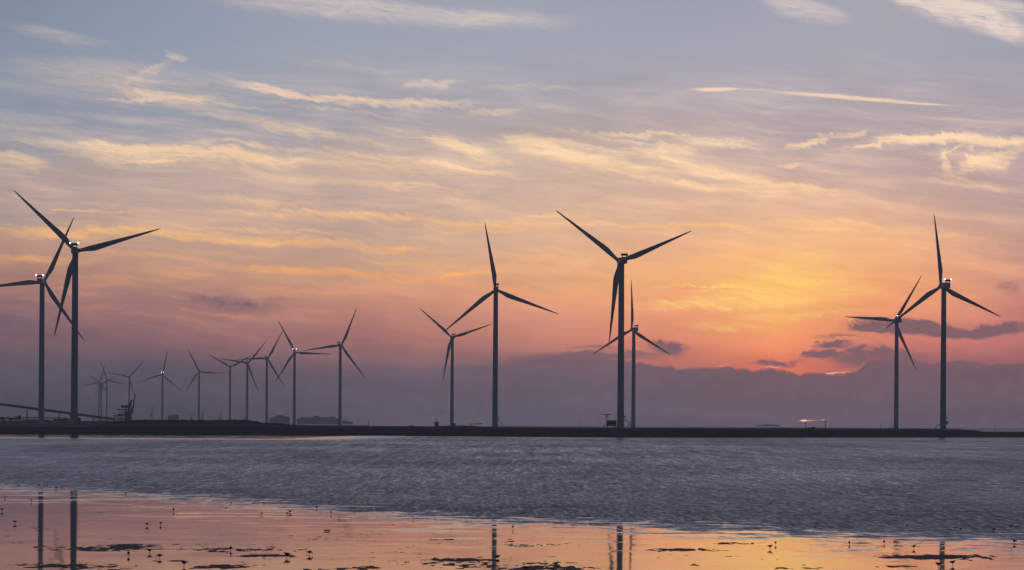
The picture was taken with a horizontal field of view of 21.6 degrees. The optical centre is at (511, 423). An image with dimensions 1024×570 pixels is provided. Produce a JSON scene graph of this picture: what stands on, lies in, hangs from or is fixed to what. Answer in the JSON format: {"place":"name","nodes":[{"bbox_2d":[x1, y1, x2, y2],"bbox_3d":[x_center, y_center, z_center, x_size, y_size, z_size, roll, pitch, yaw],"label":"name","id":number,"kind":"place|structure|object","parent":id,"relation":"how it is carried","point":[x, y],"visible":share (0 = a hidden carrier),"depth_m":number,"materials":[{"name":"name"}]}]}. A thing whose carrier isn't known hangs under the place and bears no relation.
{"place":"outdoors","nodes":[
{"label":"outdoors","id":0,"kind":"place"},
{"bbox_2d":[0,424,1023,569],"bbox_3d":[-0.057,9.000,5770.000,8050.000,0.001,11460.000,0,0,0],"label":"water","id":1,"kind":"structure","parent":0,"point":[757,492],"depth_m":310.76,"materials":[{"name":"grey liquid"}]},
{"bbox_2d":[0,420,1023,437],"bbox_3d":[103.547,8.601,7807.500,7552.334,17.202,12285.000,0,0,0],"label":"land","id":2,"kind":"structure","parent":0,"point":[54,427],"depth_m":1816.41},
{"bbox_2d":[13,415,21,420],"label":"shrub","id":3,"kind":"object","parent":2,"relation":"on","point":[19,417],"visible":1,"depth_m":2279.07,"materials":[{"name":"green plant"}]},
{"bbox_2d":[0,218,83,425],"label":"wind turbine","id":4,"kind":"object","parent":2,"relation":"on","point":[41,281],"visible":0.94,"depth_m":2163.47,"materials":[{"name":"paint"}]},
{"bbox_2d":[22,417,66,420],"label":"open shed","id":5,"kind":"structure","parent":2,"relation":"on","point":[59,419],"depth_m":2325.80,"materials":[{"name":"metal"}]},
{"bbox_2d":[0,403,112,420],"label":"conveyor gallery","id":6,"kind":"object","parent":2,"relation":"on","point":[54,411],"visible":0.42,"depth_m":2786.82,"materials":[{"name":"metal"}]},
{"bbox_2d":[14,191,160,426],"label":"wind turbine","id":7,"kind":"object","parent":2,"relation":"on","point":[72,269],"visible":1,"depth_m":1772.86,"materials":[{"name":"paint"}]},
{"bbox_2d":[80,364,111,420],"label":"wind turbine","id":8,"kind":"object","parent":2,"relation":"on","point":[99,394],"visible":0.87,"depth_m":7905.84,"materials":[{"name":"paint"}]},
{"bbox_2d":[87,374,116,420],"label":"wind turbine","id":9,"kind":"object","parent":2,"relation":"on","point":[100,393],"visible":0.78,"depth_m":8531.74,"materials":[{"name":"paint"}]},
{"bbox_2d":[94,363,124,419],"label":"wind turbine","id":10,"kind":"object","parent":2,"relation":"on","point":[107,380],"visible":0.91,"depth_m":7515.99,"materials":[{"name":"paint"}]},
{"bbox_2d":[113,394,135,420],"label":"dockside crane","id":11,"kind":"object","parent":2,"relation":"on","point":[128,415],"visible":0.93,"depth_m":2746.50,"materials":[{"name":"metal"}]},
{"bbox_2d":[109,361,143,410],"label":"wind turbine","id":12,"kind":"object","parent":2,"relation":"on","point":[129,381],"visible":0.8,"depth_m":6972.71,"materials":[{"name":"paint"}]},
{"bbox_2d":[140,350,180,419],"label":"wind turbine","id":13,"kind":"object","parent":2,"relation":"on","point":[166,378],"visible":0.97,"depth_m":6252.55,"materials":[{"name":"paint"}]},
{"bbox_2d":[168,414,178,419],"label":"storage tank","id":14,"kind":"object","parent":2,"relation":"on","point":[173,416],"visible":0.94,"depth_m":7586.59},
{"bbox_2d":[97,419,294,425],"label":"scrub","id":15,"kind":"object","parent":2,"relation":"on","point":[172,420],"visible":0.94,"depth_m":1834.31,"materials":[{"name":"plant"}]},
{"bbox_2d":[185,348,224,419],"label":"wind turbine","id":16,"kind":"object","parent":2,"relation":"on","point":[198,373],"visible":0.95,"depth_m":5954.24,"materials":[{"name":"paint"}]},
{"bbox_2d":[208,354,251,419],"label":"wind turbine","id":17,"kind":"object","parent":2,"relation":"on","point":[229,366],"visible":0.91,"depth_m":5721.38,"materials":[{"name":"paint"}]},
{"bbox_2d":[218,340,266,419],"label":"wind turbine","id":18,"kind":"object","parent":2,"relation":"on","point":[247,364],"visible":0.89,"depth_m":5102.30,"materials":[{"name":"paint"}]},
{"bbox_2d":[237,330,282,422],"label":"wind turbine","id":19,"kind":"object","parent":2,"relation":"on","point":[266,358],"visible":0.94,"depth_m":4742.85,"materials":[{"name":"paint"}]},
{"bbox_2d":[269,415,289,423],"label":"warehouse","id":20,"kind":"structure","parent":2,"relation":"on","point":[281,419],"depth_m":8758.00,"materials":[{"name":"metal"}]},
{"bbox_2d":[276,321,325,424],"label":"wind turbine","id":21,"kind":"object","parent":2,"relation":"on","point":[293,355],"visible":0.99,"depth_m":4277.04,"materials":[{"name":"paint"}]},
{"bbox_2d":[297,417,307,423],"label":"warehouse","id":22,"kind":"structure","parent":2,"relation":"on","point":[302,420],"depth_m":9022.00,"materials":[{"name":"metal"}]},
{"bbox_2d":[308,416,323,423],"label":"warehouse","id":23,"kind":"structure","parent":2,"relation":"on","point":[315,420],"depth_m":9157.00,"materials":[{"name":"metal"}]},
{"bbox_2d":[324,417,337,423],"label":"warehouse","id":24,"kind":"structure","parent":2,"relation":"on","point":[330,420],"depth_m":9290.00,"materials":[{"name":"metal"}]},
{"bbox_2d":[304,308,363,425],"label":"wind turbine","id":25,"kind":"object","parent":2,"relation":"on","point":[339,345],"visible":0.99,"depth_m":3835.37,"materials":[{"name":"paint"}]},
{"bbox_2d":[342,420,352,423],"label":"warehouse","id":26,"kind":"structure","parent":2,"relation":"on","point":[345,422],"depth_m":9556.00,"materials":[{"name":"metal"}]},
{"bbox_2d":[422,310,490,424],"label":"wind turbine","id":27,"kind":"object","parent":2,"relation":"on","point":[452,338],"visible":0.95,"depth_m":3518.54,"materials":[{"name":"paint"}]},
{"bbox_2d":[444,224,557,426],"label":"wind turbine","id":28,"kind":"object","parent":2,"relation":"on","point":[495,291],"visible":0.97,"depth_m":2280.43,"materials":[{"name":"paint"}]},
{"bbox_2d":[602,414,616,427],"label":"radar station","id":29,"kind":"object","parent":2,"relation":"on","point":[610,423],"visible":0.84,"depth_m":1877.99,"materials":[{"name":"metal"}]},
{"bbox_2d":[557,211,690,427],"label":"wind turbine","id":30,"kind":"object","parent":2,"relation":"on","point":[618,277],"visible":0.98,"depth_m":1874.18,"materials":[{"name":"paint"}]},
{"bbox_2d":[592,281,668,427],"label":"wind turbine","id":31,"kind":"object","parent":2,"relation":"on","point":[634,330],"visible":0.89,"depth_m":3100.00,"materials":[{"name":"paint"}]},
{"bbox_2d":[756,424,780,425],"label":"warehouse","id":32,"kind":"structure","parent":2,"relation":"on","point":[768,425],"depth_m":12975.00,"materials":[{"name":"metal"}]},
{"bbox_2d":[845,275,921,428],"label":"wind turbine","id":33,"kind":"object","parent":2,"relation":"on","point":[898,334],"visible":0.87,"depth_m":2811.98,"materials":[{"name":"paint"}]},
{"bbox_2d":[886,215,1000,428],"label":"wind turbine","id":34,"kind":"object","parent":2,"relation":"on","point":[944,287],"visible":0.98,"depth_m":2125.93,"materials":[{"name":"paint"}]},
{"bbox_2d":[0,0,1023,428],"label":"sky","id":35,"kind":"structure","parent":0,"point":[302,165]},
{"bbox_2d":[4,501,1023,569],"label":"mudflat","id":36,"kind":"structure","parent":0,"point":[121,547],"depth_m":180.66,"materials":[{"name":"brown soil"}]}
]}

